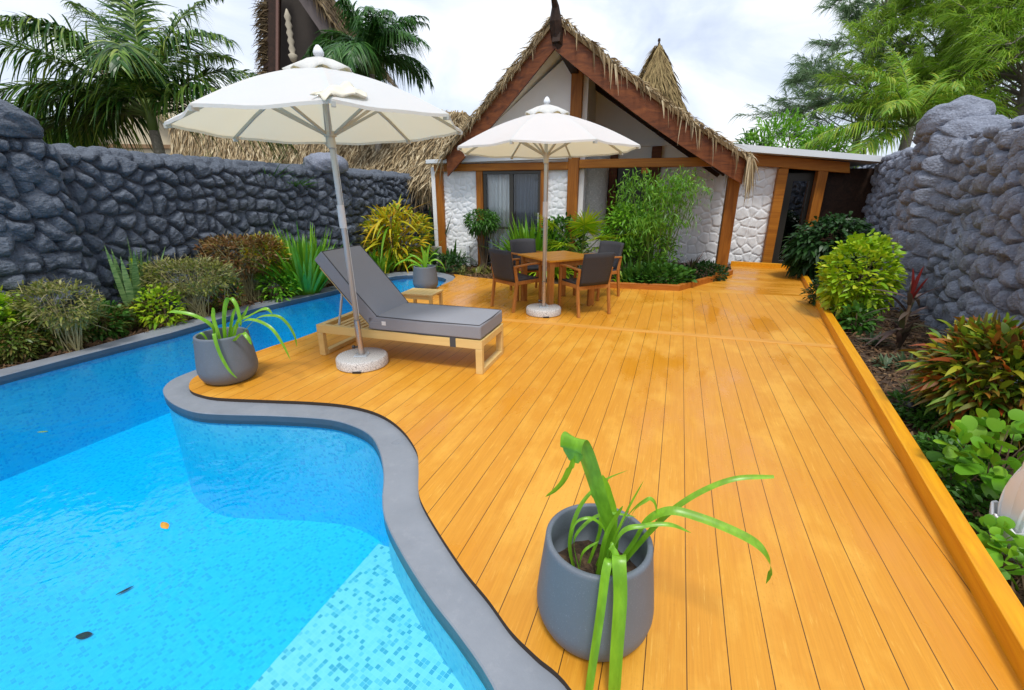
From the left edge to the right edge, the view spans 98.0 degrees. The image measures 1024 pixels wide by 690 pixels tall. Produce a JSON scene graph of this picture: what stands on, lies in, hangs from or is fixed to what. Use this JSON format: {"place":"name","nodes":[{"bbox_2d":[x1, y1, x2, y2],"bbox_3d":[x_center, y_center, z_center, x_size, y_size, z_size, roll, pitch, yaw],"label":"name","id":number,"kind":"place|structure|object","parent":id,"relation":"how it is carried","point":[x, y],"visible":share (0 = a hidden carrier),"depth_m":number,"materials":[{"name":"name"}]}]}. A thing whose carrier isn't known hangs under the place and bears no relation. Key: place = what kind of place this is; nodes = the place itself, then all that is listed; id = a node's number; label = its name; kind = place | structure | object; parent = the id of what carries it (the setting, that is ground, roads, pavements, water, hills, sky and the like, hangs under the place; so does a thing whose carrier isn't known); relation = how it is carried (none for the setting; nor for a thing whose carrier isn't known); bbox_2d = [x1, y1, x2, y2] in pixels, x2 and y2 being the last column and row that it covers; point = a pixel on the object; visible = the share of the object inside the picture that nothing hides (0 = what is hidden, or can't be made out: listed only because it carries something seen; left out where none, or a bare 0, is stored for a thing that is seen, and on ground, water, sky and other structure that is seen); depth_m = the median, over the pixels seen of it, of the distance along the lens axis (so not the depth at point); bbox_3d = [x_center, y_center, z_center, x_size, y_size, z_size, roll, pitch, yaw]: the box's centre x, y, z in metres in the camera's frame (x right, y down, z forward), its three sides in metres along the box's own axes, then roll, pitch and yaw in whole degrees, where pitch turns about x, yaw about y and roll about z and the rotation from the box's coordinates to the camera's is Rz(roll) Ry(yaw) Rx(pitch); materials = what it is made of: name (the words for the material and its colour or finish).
{"place":"outdoors","nodes":[
{"label":"outdoors","id":0,"kind":"place"},
{"bbox_2d":[0,0,1021,155],"label":"sky","id":1,"kind":"structure","parent":0,"point":[726,56],"materials":[{"name":"white"}]},
{"bbox_2d":[0,255,1023,606],"bbox_3d":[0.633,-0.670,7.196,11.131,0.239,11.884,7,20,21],"label":"mulch","id":2,"kind":"object","parent":0,"point":[484,275],"visible":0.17,"depth_m":5.18,"materials":[{"name":"brown bark chips"},{"name":"soil"}]},
{"bbox_2d":[0,285,30,351],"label":"shrub","id":3,"kind":"object","parent":2,"relation":"on","point":[5,304],"visible":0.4,"depth_m":4.73,"materials":[{"name":"green plant"}]},
{"bbox_2d":[0,305,50,354],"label":"filler plant","id":4,"kind":"object","parent":2,"relation":"on","point":[13,312],"visible":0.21,"depth_m":4.76,"materials":[{"name":"green plant"}]},
{"bbox_2d":[0,315,52,366],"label":"shrub","id":5,"kind":"object","parent":2,"relation":"on","point":[27,352],"visible":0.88,"depth_m":4.64,"materials":[{"name":"green plant"}]},
{"bbox_2d":[0,310,94,354],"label":"shrub","id":6,"kind":"object","parent":2,"relation":"on","point":[55,347],"visible":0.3,"depth_m":4.91,"materials":[{"name":"green plant"}]},
{"bbox_2d":[3,274,115,351],"bbox_3d":[-4.950,-0.343,4.916,0.962,0.906,0.751,0,19,0],"label":"twiggy shrub","id":7,"kind":"object","parent":2,"relation":"on","point":[62,322],"visible":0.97,"depth_m":4.80,"materials":[{"name":"green plant"}]},
{"bbox_2d":[67,301,135,335],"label":"shrub","id":8,"kind":"object","parent":2,"relation":"on","point":[107,319],"visible":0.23,"depth_m":5.49,"materials":[{"name":"green plant"}]},
{"bbox_2d":[74,294,134,343],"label":"filler plant","id":9,"kind":"object","parent":2,"relation":"on","point":[113,333],"visible":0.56,"depth_m":5.42,"materials":[{"name":"green plant"}]},
{"bbox_2d":[102,239,164,320],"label":"snake plant","id":10,"kind":"object","parent":2,"relation":"on","point":[127,288],"visible":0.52,"depth_m":5.90,"materials":[{"name":"green plant"}]},
{"bbox_2d":[108,298,173,328],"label":"shrub","id":11,"kind":"object","parent":2,"relation":"on","point":[144,303],"visible":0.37,"depth_m":5.95,"materials":[{"name":"green plant"}]},
{"bbox_2d":[0,0,298,162],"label":"palm","id":12,"kind":"object","parent":2,"relation":"on","point":[135,71],"visible":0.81,"depth_m":7.66,"materials":[{"name":"green plant"}]},
{"bbox_2d":[129,282,188,330],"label":"filler plant","id":13,"kind":"object","parent":2,"relation":"on","point":[156,321],"visible":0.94,"depth_m":5.82,"materials":[{"name":"green plant"}]},
{"bbox_2d":[76,73,280,162],"bbox_3d":[-11.151,-7.835,16.872,8.591,3.709,5.572,3,19,8],"label":"neighbour bungalow","id":14,"kind":"object","parent":2,"relation":"on","point":[182,145],"visible":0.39,"depth_m":15.09,"materials":[{"name":"plant"}]},
{"bbox_2d":[137,251,242,318],"bbox_3d":[-4.509,-0.831,6.197,1.455,1.009,0.970,0,19,0],"label":"twiggy shrub","id":15,"kind":"object","parent":2,"relation":"on","point":[195,306],"visible":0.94,"depth_m":6.12,"materials":[{"name":"green plant"}]},
{"bbox_2d":[0,99,433,338],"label":"stone wall","id":16,"kind":"structure","parent":2,"relation":"on","point":[68,211],"depth_m":6.19,"materials":[{"name":"dark grey volcanic stone"},{"name":"dark mortar"}]},
{"bbox_2d":[201,272,247,311],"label":"filler plant","id":17,"kind":"object","parent":2,"relation":"on","point":[216,298],"visible":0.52,"depth_m":6.69,"materials":[{"name":"green plant"}]},
{"bbox_2d":[185,228,286,302],"bbox_3d":[-4.305,-1.273,7.156,1.519,1.232,1.018,0,19,0],"label":"croton shrub","id":18,"kind":"object","parent":2,"relation":"on","point":[249,288],"visible":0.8,"depth_m":6.99,"materials":[{"name":"orange plant"}]},
{"bbox_2d":[184,149,298,177],"bbox_3d":[-5.418,-2.633,9.038,2.777,2.575,2.918,0,19,0],"label":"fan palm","id":19,"kind":"object","parent":2,"relation":"on","point":[272,162],"visible":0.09,"depth_m":8.31,"materials":[{"name":"green plant"}]},
{"bbox_2d":[0,279,485,689],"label":"pool basin","id":20,"kind":"object","parent":2,"relation":"in","point":[240,570],"visible":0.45,"depth_m":3.60,"materials":[{"name":"tile"}]},
{"bbox_2d":[76,632,91,638],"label":"sunken leaf","id":21,"kind":"object","parent":20,"relation":"on","point":[82,635],"visible":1,"depth_m":2.83,"materials":[{"name":"grey plant"}]},
{"bbox_2d":[0,272,566,689],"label":"pool coping","id":22,"kind":"object","parent":20,"relation":"on","point":[496,655],"visible":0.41,"depth_m":2.65,"materials":[{"name":"stone"}]},
{"bbox_2d":[249,544,463,689],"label":"pool bench","id":23,"kind":"object","parent":20,"relation":"on","point":[362,629],"visible":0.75,"depth_m":2.05,"materials":[{"name":"tile"}]},
{"bbox_2d":[240,227,291,297],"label":"croton shrub","id":24,"kind":"object","parent":2,"relation":"on","point":[273,257],"visible":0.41,"depth_m":7.19,"materials":[{"name":"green plant"}]},
{"bbox_2d":[250,265,302,301],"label":"filler plant","id":25,"kind":"object","parent":2,"relation":"on","point":[274,292],"visible":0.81,"depth_m":7.25,"materials":[{"name":"green plant"}]},
{"bbox_2d":[233,220,362,294],"bbox_3d":[-3.642,-1.493,7.641,2.292,1.316,2.055,0,19,0],"label":"lily clump","id":26,"kind":"object","parent":2,"relation":"on","point":[305,270],"visible":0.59,"depth_m":7.39,"materials":[{"name":"green plant"}]},
{"bbox_2d":[288,163,317,189],"bbox_3d":[-5.068,-2.667,9.441,2.490,2.382,2.617,0,19,0],"label":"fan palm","id":27,"kind":"object","parent":2,"relation":"on","point":[297,183],"visible":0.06,"depth_m":8.67,"materials":[{"name":"green plant"}]},
{"bbox_2d":[248,0,397,87],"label":"tall gable house","id":28,"kind":"structure","parent":2,"relation":"on","point":[309,18],"depth_m":15.89,"materials":[{"name":"brown wood"}]},
{"bbox_2d":[284,9,297,62],"bbox_3d":[-7.733,-10.763,15.519,0.320,1.620,0.304,0,19,0],"label":"hanging tassel","id":29,"kind":"object","parent":28,"relation":"hanging from","point":[292,55],"visible":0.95,"depth_m":15.47,"materials":[{"name":"fabric"}]},
{"bbox_2d":[301,0,433,153],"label":"palm","id":30,"kind":"object","parent":2,"relation":"on","point":[365,51],"visible":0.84,"depth_m":12.47,"materials":[{"name":"green plant"}]},
{"bbox_2d":[275,109,469,212],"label":"thatched roof","id":31,"kind":"structure","parent":2,"relation":"on","point":[411,158],"depth_m":13.29,"materials":[{"name":"plant"}]},
{"bbox_2d":[360,240,410,273],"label":"lily clump","id":32,"kind":"object","parent":2,"relation":"on","point":[373,256],"visible":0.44,"depth_m":9.78,"materials":[{"name":"green plant"}]},
{"bbox_2d":[357,195,432,273],"bbox_3d":[-2.758,-2.403,10.295,2.154,2.428,2.465,-15,24,-37],"label":"yellow croton","id":33,"kind":"object","parent":2,"relation":"on","point":[396,221],"visible":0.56,"depth_m":9.98,"materials":[{"name":"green plant"}]},
{"bbox_2d":[358,200,439,270],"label":"croton shrub","id":34,"kind":"object","parent":2,"relation":"on","point":[416,249],"visible":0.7,"depth_m":10.14,"materials":[{"name":"yellow plant"}]},
{"bbox_2d":[395,240,443,267],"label":"lily clump","id":35,"kind":"object","parent":2,"relation":"on","point":[435,251],"visible":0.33,"depth_m":10.29,"materials":[{"name":"green plant"}]},
{"bbox_2d":[413,206,451,248],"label":"fan leaf plant","id":36,"kind":"object","parent":2,"relation":"on","point":[432,232],"visible":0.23,"depth_m":10.91,"materials":[{"name":"green plant"}]},
{"bbox_2d":[425,246,441,265],"bbox_3d":[-1.888,-2.151,10.775,0.320,0.450,0.248,5,19,14],"label":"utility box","id":37,"kind":"object","parent":2,"relation":"on","point":[438,250],"visible":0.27,"depth_m":10.68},
{"bbox_2d":[422,252,469,272],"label":"shrub","id":38,"kind":"object","parent":2,"relation":"on","point":[456,258],"visible":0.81,"depth_m":10.07,"materials":[{"name":"green plant"}]},
{"bbox_2d":[431,241,477,266],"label":"lily clump","id":39,"kind":"object","parent":2,"relation":"on","point":[454,252],"visible":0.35,"depth_m":10.78,"materials":[{"name":"green plant"}]},
{"bbox_2d":[456,245,470,266],"bbox_3d":[-1.198,-2.168,10.870,0.370,0.520,0.080,5,19,14],"label":"pipe fitting","id":40,"kind":"object","parent":2,"relation":"on","point":[467,247],"visible":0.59,"depth_m":10.81,"materials":[{"name":"white plastic"}]},
{"bbox_2d":[463,208,501,268],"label":"topiary shrub","id":41,"kind":"object","parent":2,"relation":"on","point":[481,227],"visible":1,"depth_m":10.01,"materials":[{"name":"green plant"}]},
{"bbox_2d":[483,212,580,275],"bbox_3d":[0.510,-2.291,9.797,2.157,1.447,2.197,-16,25,-39],"label":"lily clump","id":42,"kind":"object","parent":2,"relation":"on","point":[522,233],"visible":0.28,"depth_m":9.38,"materials":[{"name":"green plant"}]},
{"bbox_2d":[529,267,580,278],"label":"lily clump","id":43,"kind":"object","parent":2,"relation":"on","point":[556,273],"visible":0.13,"depth_m":9.29,"materials":[{"name":"green plant"}]},
{"bbox_2d":[534,211,591,270],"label":"shrub","id":44,"kind":"object","parent":2,"relation":"on","point":[557,220],"visible":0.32,"depth_m":9.77,"materials":[{"name":"green plant"}]},
{"bbox_2d":[535,203,640,267],"bbox_3d":[1.522,-1.986,8.741,2.231,1.540,1.284,0,19,0],"label":"fan palm","id":45,"kind":"object","parent":2,"relation":"on","point":[585,223],"visible":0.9,"depth_m":8.78,"materials":[{"name":"green plant"}]},
{"bbox_2d":[581,157,608,265],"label":"stone column","id":46,"kind":"structure","parent":2,"relation":"on","point":[596,187],"depth_m":10.29,"materials":[{"name":"white stone"}]},
{"bbox_2d":[189,274,1023,689],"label":"deck","id":47,"kind":"structure","parent":2,"relation":"on","point":[865,586],"depth_m":2.71,"materials":[{"name":"orange wood"}]},
{"bbox_2d":[169,297,296,385],"bbox_3d":[-2.470,-0.051,4.003,1.047,0.770,0.517,0,19,0],"label":"planter pot","id":48,"kind":"object","parent":47,"relation":"on","point":[224,355],"visible":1,"depth_m":3.92,"materials":[{"name":"grey ceramic"}]},
{"bbox_2d":[163,45,462,373],"bbox_3d":[-1.558,-1.113,4.029,2.184,2.767,2.205,0,19,0],"label":"parasol","id":49,"kind":"object","parent":47,"relation":"on","point":[318,98],"visible":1,"depth_m":3.79,"materials":[{"name":"fabric"}]},
{"bbox_2d":[315,245,502,374],"bbox_3d":[-1.067,-0.423,4.589,1.850,1.102,0.642,6,20,16],"label":"sun lounger","id":50,"kind":"object","parent":47,"relation":"on","point":[387,310],"visible":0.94,"depth_m":4.42,"materials":[{"name":"grey fabric"}]},
{"bbox_2d":[393,244,444,288],"bbox_3d":[-1.652,-1.417,8.000,0.889,0.798,0.451,8,20,21],"label":"planter pot","id":51,"kind":"object","parent":47,"relation":"on","point":[425,274],"visible":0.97,"depth_m":7.89,"materials":[{"name":"grey ceramic"}]},
{"bbox_2d":[401,288,442,304],"bbox_3d":[-1.236,-0.568,6.174,0.469,0.360,0.380,5,19,14],"label":"side table","id":52,"kind":"object","parent":47,"relation":"on","point":[414,294],"visible":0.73,"depth_m":6.04,"materials":[{"name":"brown wood"}]},
{"bbox_2d":[488,248,541,312],"bbox_3d":[0.028,-0.996,6.622,0.651,0.887,0.584,-15,24,-37],"label":"dining chair","id":53,"kind":"object","parent":47,"relation":"on","point":[505,270],"visible":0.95,"depth_m":6.42,"materials":[{"name":"grey fabric"}]},
{"bbox_2d":[509,238,542,289],"bbox_3d":[0.303,-1.370,7.728,0.584,0.887,0.651,-8,20,-24],"label":"dining chair","id":54,"kind":"object","parent":47,"relation":"on","point":[523,245],"visible":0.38,"depth_m":7.83,"materials":[{"name":"grey fabric"}]},
{"bbox_2d":[457,97,640,317],"bbox_3d":[0.437,-1.764,5.950,2.184,2.768,2.184,0,19,0],"label":"parasol","id":55,"kind":"object","parent":47,"relation":"on","point":[546,131],"visible":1,"depth_m":5.37,"materials":[{"name":"fabric"}]},
{"bbox_2d":[518,250,594,305],"bbox_3d":[0.700,-1.018,6.908,0.897,0.742,0.900,-10,21,-27],"label":"dining table","id":56,"kind":"object","parent":47,"relation":"on","point":[555,259],"visible":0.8,"depth_m":6.65,"materials":[{"name":"brown wood"}]},
{"bbox_2d":[557,252,614,317],"bbox_3d":[1.061,-0.894,6.322,0.584,0.887,0.651,-8,20,-24],"label":"dining chair","id":57,"kind":"object","parent":47,"relation":"on","point":[595,272],"visible":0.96,"depth_m":6.08,"materials":[{"name":"grey fabric"}]},
{"bbox_2d":[573,241,623,300],"bbox_3d":[1.451,-1.255,7.388,0.651,0.887,0.584,-14,23,-36],"label":"dining chair","id":58,"kind":"object","parent":47,"relation":"on","point":[616,247],"visible":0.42,"depth_m":7.37,"materials":[{"name":"grey fabric"}]},
{"bbox_2d":[537,431,773,689],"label":"potted plant","id":59,"kind":"object","parent":47,"relation":"on","point":[595,593],"visible":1,"depth_m":1.55,"materials":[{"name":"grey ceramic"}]},
{"bbox_2d":[502,318,838,348],"bbox_3d":[0.999,-0.228,5.754,5.676,0.024,0.124,6,19,16],"label":"deck border board","id":60,"kind":"object","parent":47,"relation":"on","point":[685,334],"visible":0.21,"depth_m":5.46,"materials":[{"name":"orange wood"}]},
{"bbox_2d":[597,197,645,276],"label":"shrub","id":61,"kind":"object","parent":2,"relation":"on","point":[627,248],"visible":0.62,"depth_m":8.79,"materials":[{"name":"green plant"}]},
{"bbox_2d":[612,251,664,282],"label":"ginger clump","id":62,"kind":"object","parent":2,"relation":"on","point":[629,266],"visible":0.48,"depth_m":8.30,"materials":[{"name":"green plant"}]},
{"bbox_2d":[426,0,884,273],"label":"thatched bungalow","id":63,"kind":"object","parent":2,"relation":"on","point":[764,199],"visible":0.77,"depth_m":10.10,"materials":[{"name":"white stone"}]},
{"bbox_2d":[488,174,515,261],"bbox_3d":[-0.242,-3.021,10.706,0.664,2.062,0.171,5,19,14],"label":"curtain","id":64,"kind":"object","parent":63,"relation":"hanging from","point":[498,193],"visible":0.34,"depth_m":10.59,"materials":[{"name":"white fabric"}]},
{"bbox_2d":[483,170,540,265],"bbox_3d":[-0.007,-2.934,10.453,1.359,2.159,0.130,5,19,14],"label":"sliding door","id":65,"kind":"structure","parent":63,"relation":"in","point":[511,173],"depth_m":10.27,"materials":[{"name":"brown metal"}]},
{"bbox_2d":[516,174,537,236],"bbox_3d":[0.411,-2.969,10.551,0.628,2.062,0.164,6,20,17],"label":"curtain","id":66,"kind":"object","parent":63,"relation":"hanging from","point":[527,193],"visible":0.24,"depth_m":10.42,"materials":[{"name":"grey fabric"}]},
{"bbox_2d":[613,168,648,260],"bbox_3d":[3.076,-3.400,11.612,0.767,2.360,0.080,5,19,14],"label":"back door","id":67,"kind":"structure","parent":63,"relation":"in","point":[620,170],"depth_m":11.36,"materials":[{"name":"brown metal"}]},
{"bbox_2d":[772,173,814,263],"bbox_3d":[6.769,-3.034,10.819,0.608,2.153,0.080,5,19,14],"label":"annex door","id":68,"kind":"structure","parent":63,"relation":"in","point":[798,185],"depth_m":10.70,"materials":[{"name":"black glass"}]},
{"bbox_2d":[601,164,712,281],"bbox_3d":[2.775,-2.259,8.632,1.860,2.333,1.817,-8,20,-24],"label":"nandina bush","id":69,"kind":"object","parent":2,"relation":"on","point":[653,226],"visible":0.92,"depth_m":8.40,"materials":[{"name":"green plant"}]},
{"bbox_2d":[621,261,697,283],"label":"ground cover plant","id":70,"kind":"object","parent":2,"relation":"on","point":[678,273],"visible":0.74,"depth_m":8.13,"materials":[{"name":"green plant"}]},
{"bbox_2d":[610,269,732,290],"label":"timber kerb","id":71,"kind":"structure","parent":2,"relation":"on","point":[668,287],"depth_m":8.03,"materials":[{"name":"orange wood"}]},
{"bbox_2d":[673,247,717,276],"bbox_3d":[3.614,-1.638,8.930,1.052,0.800,1.301,0,19,0],"label":"cordyline","id":72,"kind":"object","parent":2,"relation":"on","point":[691,263],"visible":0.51,"depth_m":8.87,"materials":[{"name":"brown plant"}]},
{"bbox_2d":[684,259,729,281],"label":"ground cover plant","id":73,"kind":"object","parent":2,"relation":"on","point":[702,264],"visible":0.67,"depth_m":8.81,"materials":[{"name":"green plant"}]},
{"bbox_2d":[734,127,776,146],"bbox_3d":[9.494,-6.520,17.919,2.468,4.145,2.382,0,19,0],"label":"tree","id":74,"kind":"object","parent":2,"relation":"on","point":[754,142],"visible":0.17,"depth_m":17.12,"materials":[{"name":"green plant"}]},
{"bbox_2d":[736,107,820,149],"bbox_3d":[9.355,-5.965,15.870,3.105,4.414,3.173,15,24,37],"label":"tree","id":75,"kind":"object","parent":2,"relation":"on","point":[789,121],"visible":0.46,"depth_m":15.07,"materials":[{"name":"green plant"}]},
{"bbox_2d":[799,276,844,308],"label":"shrub","id":76,"kind":"object","parent":2,"relation":"on","point":[810,296],"visible":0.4,"depth_m":6.86,"materials":[{"name":"green plant"}]},
{"bbox_2d":[791,122,856,152],"bbox_3d":[10.217,-5.390,15.025,2.762,3.858,2.607,0,19,0],"label":"tree","id":77,"kind":"object","parent":2,"relation":"on","point":[835,142],"visible":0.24,"depth_m":14.36,"materials":[{"name":"green plant"}]},
{"bbox_2d":[779,211,883,281],"bbox_3d":[6.339,-1.843,8.877,1.925,1.588,1.408,0,19,0],"label":"shrub","id":78,"kind":"object","parent":2,"relation":"on","point":[803,251],"visible":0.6,"depth_m":8.64,"materials":[{"name":"green plant"}]},
{"bbox_2d":[834,300,884,335],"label":"shrub","id":79,"kind":"object","parent":2,"relation":"on","point":[865,324],"visible":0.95,"depth_m":5.65,"materials":[{"name":"green plant"}]},
{"bbox_2d":[815,228,907,320],"bbox_3d":[4.677,-0.922,6.027,1.081,1.291,0.970,0,19,0],"label":"lime shrub","id":80,"kind":"object","parent":2,"relation":"on","point":[832,275],"visible":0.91,"depth_m":5.84,"materials":[{"name":"green plant"}]},
{"bbox_2d":[727,0,998,152],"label":"casuarina tree","id":81,"kind":"object","parent":2,"relation":"on","point":[807,71],"visible":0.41,"depth_m":18.81,"materials":[{"name":"green plant"}]},
{"bbox_2d":[856,331,893,345],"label":"rosette plant","id":82,"kind":"object","parent":2,"relation":"on","point":[874,342],"visible":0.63,"depth_m":5.29,"materials":[{"name":"green plant"}]},
{"bbox_2d":[730,261,1023,688],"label":"timber kerb","id":83,"kind":"structure","parent":2,"relation":"on","point":[1001,607],"depth_m":2.23,"materials":[{"name":"orange wood"}]},
{"bbox_2d":[870,352,905,369],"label":"rosette plant","id":84,"kind":"object","parent":2,"relation":"on","point":[882,360],"visible":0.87,"depth_m":4.61,"materials":[{"name":"green plant"}]},
{"bbox_2d":[859,266,944,354],"bbox_3d":[4.294,-0.349,4.958,0.714,1.072,0.776,-4,19,-12],"label":"cordyline","id":85,"kind":"object","parent":2,"relation":"on","point":[902,333],"visible":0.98,"depth_m":4.90,"materials":[{"name":"red plant"}]},
{"bbox_2d":[890,349,918,369],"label":"rosette plant","id":86,"kind":"object","parent":2,"relation":"on","point":[902,358],"visible":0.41,"depth_m":4.60,"materials":[{"name":"green plant"}]},
{"bbox_2d":[799,39,1023,167],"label":"coconut palm","id":87,"kind":"object","parent":2,"relation":"on","point":[910,106],"visible":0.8,"depth_m":11.93,"materials":[{"name":"green plant"}]},
{"bbox_2d":[903,401,924,419],"bbox_3d":[3.135,0.532,3.474,0.157,0.206,0.068,1,19,3],"label":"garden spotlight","id":88,"kind":"object","parent":2,"relation":"on","point":[909,405],"visible":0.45,"depth_m":3.44,"materials":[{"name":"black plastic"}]},
{"bbox_2d":[813,0,1023,142],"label":"casuarina tree","id":89,"kind":"object","parent":2,"relation":"on","point":[892,26],"visible":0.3,"depth_m":15.40,"materials":[{"name":"green plant"}]},
{"bbox_2d":[886,388,970,443],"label":"shrub","id":90,"kind":"object","parent":2,"relation":"on","point":[916,421],"visible":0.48,"depth_m":3.37,"materials":[{"name":"green plant"}]},
{"bbox_2d":[850,95,1023,382],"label":"stone wall","id":91,"kind":"structure","parent":2,"relation":"on","point":[944,202],"depth_m":5.75,"materials":[{"name":"stone"}]},
{"bbox_2d":[864,0,1023,121],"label":"casuarina tree","id":92,"kind":"object","parent":2,"relation":"on","point":[981,29],"visible":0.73,"depth_m":12.69,"materials":[{"name":"green plant"}]},
{"bbox_2d":[926,451,989,499],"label":"sprig","id":93,"kind":"object","parent":2,"relation":"on","point":[935,456],"visible":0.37,"depth_m":2.66,"materials":[{"name":"green plant"}]},
{"bbox_2d":[895,309,1023,452],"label":"croton shrub","id":94,"kind":"object","parent":2,"relation":"on","point":[943,364],"visible":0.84,"depth_m":3.02,"materials":[{"name":"green plant"}]},
{"bbox_2d":[912,431,1010,484],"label":"shrub","id":95,"kind":"object","parent":2,"relation":"on","point":[925,443],"visible":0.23,"depth_m":2.92,"materials":[{"name":"green plant"}]},
{"bbox_2d":[941,479,1000,533],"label":"shrub","id":96,"kind":"object","parent":2,"relation":"on","point":[955,491],"visible":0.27,"depth_m":2.46,"materials":[{"name":"green plant"}]},
{"bbox_2d":[933,408,1023,504],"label":"round leaf plant","id":97,"kind":"object","parent":2,"relation":"on","point":[996,479],"visible":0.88,"depth_m":2.48,"materials":[{"name":"green plant"}]},
{"bbox_2d":[969,514,1023,571],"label":"sprig","id":98,"kind":"object","parent":2,"relation":"on","point":[1000,525],"visible":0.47,"depth_m":2.10,"materials":[{"name":"green plant"}]},
{"bbox_2d":[982,534,1023,596],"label":"sprig","id":99,"kind":"object","parent":2,"relation":"on","point":[996,556],"visible":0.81,"depth_m":2.00,"materials":[{"name":"green plant"}]},
{"bbox_2d":[989,462,1023,566],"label":"petal ornament","id":100,"kind":"object","parent":2,"relation":"on","point":[1010,503],"visible":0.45,"depth_m":2.13,"materials":[{"name":"pale beige wood"},{"name":"polished silver metal"}]},
{"bbox_2d":[638,38,690,115],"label":"thatched roof peak","id":101,"kind":"structure","parent":0,"point":[656,71],"depth_m":14.89,"materials":[{"name":"beige plant"}]},
{"bbox_2d":[681,266,808,295],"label":"path","id":102,"kind":"structure","parent":0,"point":[756,280],"depth_m":8.55,"materials":[{"name":"orange wood"}]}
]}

